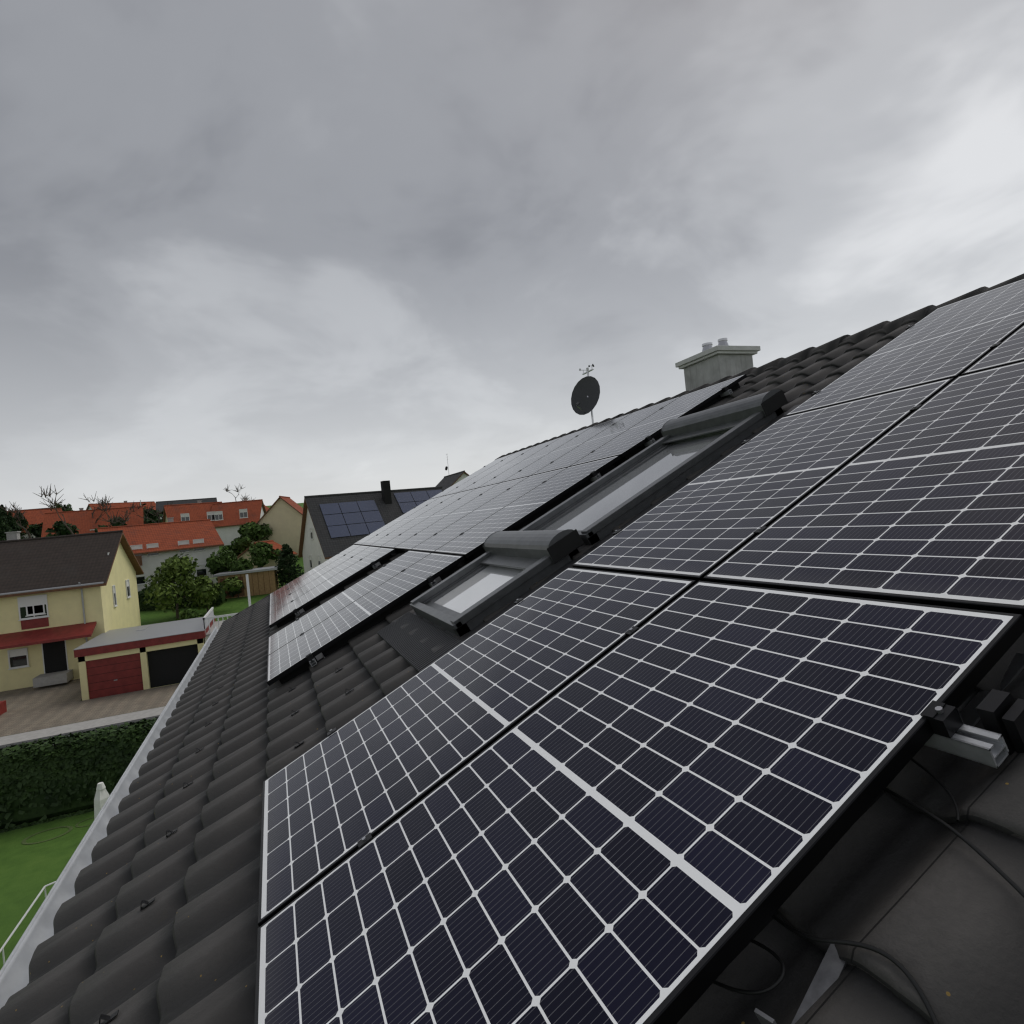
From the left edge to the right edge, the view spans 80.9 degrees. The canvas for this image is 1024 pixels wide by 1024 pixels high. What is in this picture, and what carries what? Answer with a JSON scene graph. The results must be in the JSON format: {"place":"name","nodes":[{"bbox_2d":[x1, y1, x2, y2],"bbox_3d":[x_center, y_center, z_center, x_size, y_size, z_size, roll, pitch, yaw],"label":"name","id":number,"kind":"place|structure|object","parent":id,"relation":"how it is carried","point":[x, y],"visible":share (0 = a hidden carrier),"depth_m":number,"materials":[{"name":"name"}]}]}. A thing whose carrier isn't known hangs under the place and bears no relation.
{"place":"outdoors","nodes":[
{"label":"outdoors","id":0,"kind":"place"},
{"bbox_2d":[0,718,154,748],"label":"road","id":1,"kind":"structure","parent":0,"point":[82,732],"depth_m":27.70,"materials":[{"name":"grey asphalt"}]},
{"bbox_2d":[0,706,164,744],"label":"pavement","id":2,"kind":"structure","parent":0,"point":[75,726],"depth_m":28.37,"materials":[{"name":"concrete"}]},
{"bbox_2d":[0,503,303,969],"bbox_3d":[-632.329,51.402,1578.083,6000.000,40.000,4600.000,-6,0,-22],"label":"terrain","id":3,"kind":"structure","parent":0,"point":[28,872],"depth_m":16.62,"materials":[{"name":"green plant"}]},
{"bbox_2d":[0,700,6,714],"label":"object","id":4,"kind":"structure","parent":3,"relation":"on","point":[3,707],"depth_m":31.82,"materials":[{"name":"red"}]},
{"bbox_2d":[0,504,21,538],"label":"tree","id":5,"kind":"object","parent":3,"relation":"on","point":[4,513],"visible":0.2,"depth_m":102.08,"materials":[{"name":"green plant"}]},
{"bbox_2d":[0,509,22,540],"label":"tree","id":6,"kind":"object","parent":3,"relation":"on","point":[4,526],"visible":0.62,"depth_m":87.90,"materials":[{"name":"green plant"}]},
{"bbox_2d":[6,512,24,538],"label":"tree","id":7,"kind":"object","parent":3,"relation":"on","point":[12,523],"visible":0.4,"depth_m":91.21,"materials":[{"name":"green plant"}]},
{"bbox_2d":[2,501,30,537],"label":"bare tree","id":8,"kind":"object","parent":3,"relation":"on","point":[16,511],"visible":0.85,"depth_m":99.78,"materials":[{"name":"brown plant"}]},
{"bbox_2d":[15,510,32,538],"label":"tree","id":9,"kind":"object","parent":3,"relation":"on","point":[24,523],"visible":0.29,"depth_m":105.46,"materials":[{"name":"green plant"}]},
{"bbox_2d":[0,881,55,964],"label":"stair handrail","id":10,"kind":"object","parent":3,"relation":"on","point":[22,918],"visible":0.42,"depth_m":12.58,"materials":[{"name":"white metal"}]},
{"bbox_2d":[27,522,42,537],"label":"tree","id":11,"kind":"object","parent":3,"relation":"on","point":[35,530],"visible":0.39,"depth_m":96.18,"materials":[{"name":"green plant"}]},
{"bbox_2d":[13,508,62,538],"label":"house","id":12,"kind":"structure","parent":3,"relation":"on","point":[34,516],"depth_m":108.86,"materials":[{"name":"tile"}]},
{"bbox_2d":[22,817,93,843],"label":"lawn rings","id":13,"kind":"object","parent":3,"relation":"on","point":[69,830],"visible":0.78,"depth_m":17.88,"materials":[{"name":"plant"}]},
{"bbox_2d":[45,521,79,536],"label":"tree","id":14,"kind":"object","parent":3,"relation":"on","point":[60,528],"visible":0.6,"depth_m":84.21,"materials":[{"name":"green plant"}]},
{"bbox_2d":[0,530,143,691],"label":"yellow house","id":15,"kind":"structure","parent":3,"relation":"on","point":[62,597],"depth_m":38.27,"materials":[{"name":"paint"}]},
{"bbox_2d":[0,717,158,832],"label":"street hedge","id":16,"kind":"object","parent":3,"relation":"on","point":[43,780],"depth_m":18.93,"materials":[{"name":"green plant"}]},
{"bbox_2d":[0,714,159,747],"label":"kerbs","id":17,"kind":"structure","parent":3,"relation":"on","point":[72,732],"depth_m":27.62,"materials":[{"name":"concrete"}]},
{"bbox_2d":[34,485,130,533],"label":"bare tree","id":18,"kind":"object","parent":3,"relation":"on","point":[115,518],"visible":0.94,"depth_m":79.73,"materials":[{"name":"brown plant"}]},
{"bbox_2d":[0,679,179,736],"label":"forecourt","id":19,"kind":"structure","parent":3,"relation":"on","point":[36,708],"depth_m":31.96,"materials":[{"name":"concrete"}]},
{"bbox_2d":[41,500,145,536],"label":"long red house","id":20,"kind":"structure","parent":3,"relation":"on","point":[82,520],"depth_m":98.82,"materials":[{"name":"red tile"}]},
{"bbox_2d":[80,491,112,522],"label":"bare tree","id":21,"kind":"object","parent":3,"relation":"on","point":[103,505],"visible":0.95,"depth_m":98.53,"materials":[{"name":"brown plant"}]},
{"bbox_2d":[94,782,109,819],"bbox_3d":[-10.044,7.928,14.841,0.500,2.480,0.500,-6,0,-22],"label":"closed parasol","id":22,"kind":"object","parent":3,"relation":"on","point":[102,795],"visible":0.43,"depth_m":14.76,"materials":[{"name":"white fabric"}]},
{"bbox_2d":[50,502,162,523],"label":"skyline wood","id":23,"kind":"object","parent":3,"relation":"on","point":[68,506],"visible":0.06,"depth_m":114.42,"materials":[{"name":"green plant"}]},
{"bbox_2d":[94,517,126,531],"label":"tree","id":24,"kind":"object","parent":3,"relation":"on","point":[113,525],"visible":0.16,"depth_m":96.42,"materials":[{"name":"green plant"}]},
{"bbox_2d":[86,501,155,509],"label":"house","id":25,"kind":"structure","parent":3,"relation":"on","point":[127,504],"depth_m":141.10,"materials":[{"name":"white paint"}]},
{"bbox_2d":[74,615,215,700],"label":"double garage","id":26,"kind":"structure","parent":3,"relation":"on","point":[125,660],"depth_m":34.49,"materials":[{"name":"yellow paint"}]},
{"bbox_2d":[122,502,172,522],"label":"bare tree","id":27,"kind":"object","parent":3,"relation":"on","point":[149,510],"visible":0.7,"depth_m":100.43,"materials":[{"name":"brown plant"}]},
{"bbox_2d":[97,517,223,590],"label":"house","id":28,"kind":"structure","parent":3,"relation":"on","point":[153,546],"depth_m":62.90,"materials":[{"name":"tile"}]},
{"bbox_2d":[143,553,212,618],"bbox_3d":[-29.343,6.659,52.628,5.554,6.016,5.467,-6,0,-22],"label":"garden tree","id":29,"kind":"object","parent":3,"relation":"on","point":[171,571],"visible":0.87,"depth_m":52.25,"materials":[{"name":"green plant"}]},
{"bbox_2d":[138,583,226,610],"bbox_3d":[-31.347,7.979,56.627,8.241,2.067,1.633,-6,0,-5],"label":"garden hedge","id":30,"kind":"object","parent":3,"relation":"on","point":[147,607],"visible":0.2,"depth_m":55.97,"materials":[{"name":"green plant"}]},
{"bbox_2d":[156,497,216,518],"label":"white house","id":31,"kind":"structure","parent":3,"relation":"on","point":[159,504],"depth_m":137.47,"materials":[{"name":"paint"}]},
{"bbox_2d":[175,609,203,620],"bbox_3d":[-26.669,8.949,49.814,2.405,1.912,1.524,-6,0,-53],"label":"shrub","id":32,"kind":"object","parent":3,"relation":"on","point":[187,614],"visible":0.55,"depth_m":49.44,"materials":[{"name":"green plant"}]},
{"bbox_2d":[163,500,221,522],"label":"red house","id":33,"kind":"structure","parent":3,"relation":"on","point":[199,510],"depth_m":91.36,"materials":[{"name":"red tile"}]},
{"bbox_2d":[179,575,241,611],"bbox_3d":[-27.362,7.483,54.143,5.418,3.765,3.608,-6,0,0],"label":"bush","id":34,"kind":"object","parent":3,"relation":"on","point":[206,596],"visible":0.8,"depth_m":53.60,"materials":[{"name":"green plant"}]},
{"bbox_2d":[203,574,250,641],"bbox_3d":[-16.363,7.018,39.885,6.850,6.150,6.000,-6,0,-22],"label":"terrace railing","id":35,"kind":"object","parent":3,"relation":"on","point":[208,616],"visible":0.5,"depth_m":37.58,"materials":[{"name":"silver metal"}]},
{"bbox_2d":[205,548,253,574],"bbox_3d":[-29.196,6.023,62.379,4.546,4.649,4.618,-6,0,-22],"label":"bush","id":36,"kind":"object","parent":3,"relation":"on","point":[216,564],"visible":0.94,"depth_m":61.39,"materials":[{"name":"green plant"}]},
{"bbox_2d":[221,535,252,559],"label":"tree","id":37,"kind":"object","parent":3,"relation":"on","point":[239,545],"visible":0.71,"depth_m":73.32,"materials":[{"name":"green plant"}]},
{"bbox_2d":[228,581,245,597],"bbox_3d":[-27.103,7.666,58.820,1.940,2.204,1.738,-6,0,-22],"label":"shrub","id":38,"kind":"object","parent":3,"relation":"on","point":[233,593],"visible":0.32,"depth_m":58.67,"materials":[{"name":"green plant"}]},
{"bbox_2d":[223,484,251,500],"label":"bare tree","id":39,"kind":"object","parent":3,"relation":"on","point":[226,490],"visible":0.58,"depth_m":132.67,"materials":[{"name":"brown plant"}]},
{"bbox_2d":[211,498,265,545],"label":"red house","id":40,"kind":"structure","parent":3,"relation":"on","point":[231,518],"depth_m":91.85,"materials":[{"name":"tile"}]},
{"bbox_2d":[213,566,278,598],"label":"timber shed","id":41,"kind":"structure","parent":3,"relation":"on","point":[263,580],"depth_m":59.68,"materials":[{"name":"brown wood"}]},
{"bbox_2d":[237,521,272,541],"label":"tree","id":42,"kind":"object","parent":3,"relation":"on","point":[254,531],"visible":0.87,"depth_m":77.86,"materials":[{"name":"green plant"}]},
{"bbox_2d":[246,542,280,567],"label":"green tree","id":43,"kind":"object","parent":3,"relation":"on","point":[258,550],"visible":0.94,"depth_m":68.19,"materials":[{"name":"green plant"}]},
{"bbox_2d":[237,540,297,570],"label":"garden house","id":44,"kind":"structure","parent":3,"relation":"on","point":[270,561],"depth_m":69.79,"materials":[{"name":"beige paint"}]},
{"bbox_2d":[252,496,302,555],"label":"house","id":45,"kind":"structure","parent":3,"relation":"on","point":[282,516],"depth_m":79.12,"materials":[{"name":"beige paint"}]},
{"bbox_2d":[275,544,303,586],"bbox_3d":[-23.086,5.627,62.000,3.268,4.841,3.304,-6,0,-22],"label":"thuja","id":46,"kind":"object","parent":3,"relation":"on","point":[286,558],"visible":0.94,"depth_m":61.55,"materials":[{"name":"green plant"}]},
{"bbox_2d":[298,480,442,573],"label":"house","id":47,"kind":"structure","parent":3,"relation":"on","point":[332,525],"depth_m":55.21,"materials":[{"name":"white paint"}]},
{"bbox_2d":[435,454,468,489],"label":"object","id":48,"kind":"object","parent":3,"relation":"on","point":[446,482],"visible":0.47,"depth_m":83.68,"materials":[{"name":"white paint"}]},
{"bbox_2d":[0,0,1023,510],"label":"sky","id":49,"kind":"structure","parent":0,"point":[294,249],"materials":[{"name":"grey"}]},
{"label":"house","id":50,"kind":"structure","parent":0},
{"bbox_2d":[0,627,217,1008],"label":"gutter","id":51,"kind":"object","parent":50,"relation":"attached to","point":[14,974],"visible":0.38,"depth_m":3.28,"materials":[{"name":"metal"}]},
{"bbox_2d":[0,318,1023,1023],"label":"roof tiles","id":52,"kind":"object","parent":50,"relation":"on","point":[932,906],"visible":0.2,"depth_m":1.90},
{"bbox_2d":[99,611,353,1023],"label":"snow guard hooks","id":53,"kind":"object","parent":52,"relation":"on","point":[106,1018],"visible":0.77,"depth_m":2.88,"materials":[{"name":"grey"}]},
{"bbox_2d":[377,389,799,672],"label":"roof windows","id":54,"kind":"structure","parent":52,"relation":"in","point":[507,567],"depth_m":4.17,"materials":[{"name":"grey metal"}]},
{"bbox_2d":[276,324,1023,958],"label":"panel mounting rails","id":55,"kind":"object","parent":52,"relation":"on","point":[956,732],"visible":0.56,"depth_m":1.30,"materials":[{"name":"metal"}]},
{"bbox_2d":[254,279,1023,1023],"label":"solar panels","id":56,"kind":"object","parent":55,"relation":"on","point":[562,797],"visible":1,"depth_m":1.67,"materials":[{"name":"black glass"}]},
{"bbox_2d":[713,939,785,994],"bbox_3d":[0.386,0.769,1.010,0.114,0.024,0.134,-32,10,-20],"label":"cable","id":57,"kind":"object","parent":52,"relation":"on","point":[777,982],"visible":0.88,"depth_m":0.98,"materials":[{"name":"black plastic"}]},
{"bbox_2d":[494,273,1023,460],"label":"ridge caps","id":58,"kind":"object","parent":52,"relation":"on","point":[887,326],"visible":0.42,"depth_m":5.67,"materials":[{"name":"tile"}]},
{"bbox_2d":[772,915,938,1023],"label":"cable","id":59,"kind":"object","parent":52,"relation":"on","point":[900,966],"visible":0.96,"depth_m":0.91,"materials":[{"name":"black plastic"}]},
{"bbox_2d":[754,689,1023,1023],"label":"roof hooks","id":60,"kind":"object","parent":52,"relation":"on","point":[1000,712],"visible":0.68,"depth_m":1.09,"materials":[{"name":"grey metal"}]},
{"bbox_2d":[911,758,959,821],"bbox_3d":[0.796,0.510,1.174,0.032,0.051,0.271,-6,0,5],"label":"cable","id":61,"kind":"object","parent":52,"relation":"on","point":[945,789],"visible":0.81,"depth_m":1.11,"materials":[{"name":"black plastic"}]},
{"bbox_2d":[884,788,1023,897],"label":"cable","id":62,"kind":"object","parent":52,"relation":"on","point":[1016,887],"visible":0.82,"depth_m":0.99,"materials":[{"name":"black plastic"}]},
{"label":"roof slope","id":63,"kind":"object","parent":50,"relation":"on","visible":0},
{"bbox_2d":[571,364,599,423],"bbox_3d":[1.667,-1.764,13.457,0.645,3.055,0.668,-6,0,-22],"label":"satellite dish","id":64,"kind":"object","parent":63,"relation":"on","point":[585,395],"visible":0.98,"depth_m":13.55,"materials":[{"name":"grey metal"}]},
{"bbox_2d":[675,345,760,390],"bbox_3d":[3.030,-1.420,8.663,0.760,1.700,0.910,-6,0,-22],"label":"chimney","id":65,"kind":"object","parent":63,"relation":"on","point":[714,364],"visible":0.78,"depth_m":8.35,"materials":[{"name":"grey concrete"}]},
{"bbox_2d":[702,338,728,351],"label":"chimney pots","id":66,"kind":"object","parent":65,"relation":"on","point":[708,345],"visible":0.48,"depth_m":8.74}
]}

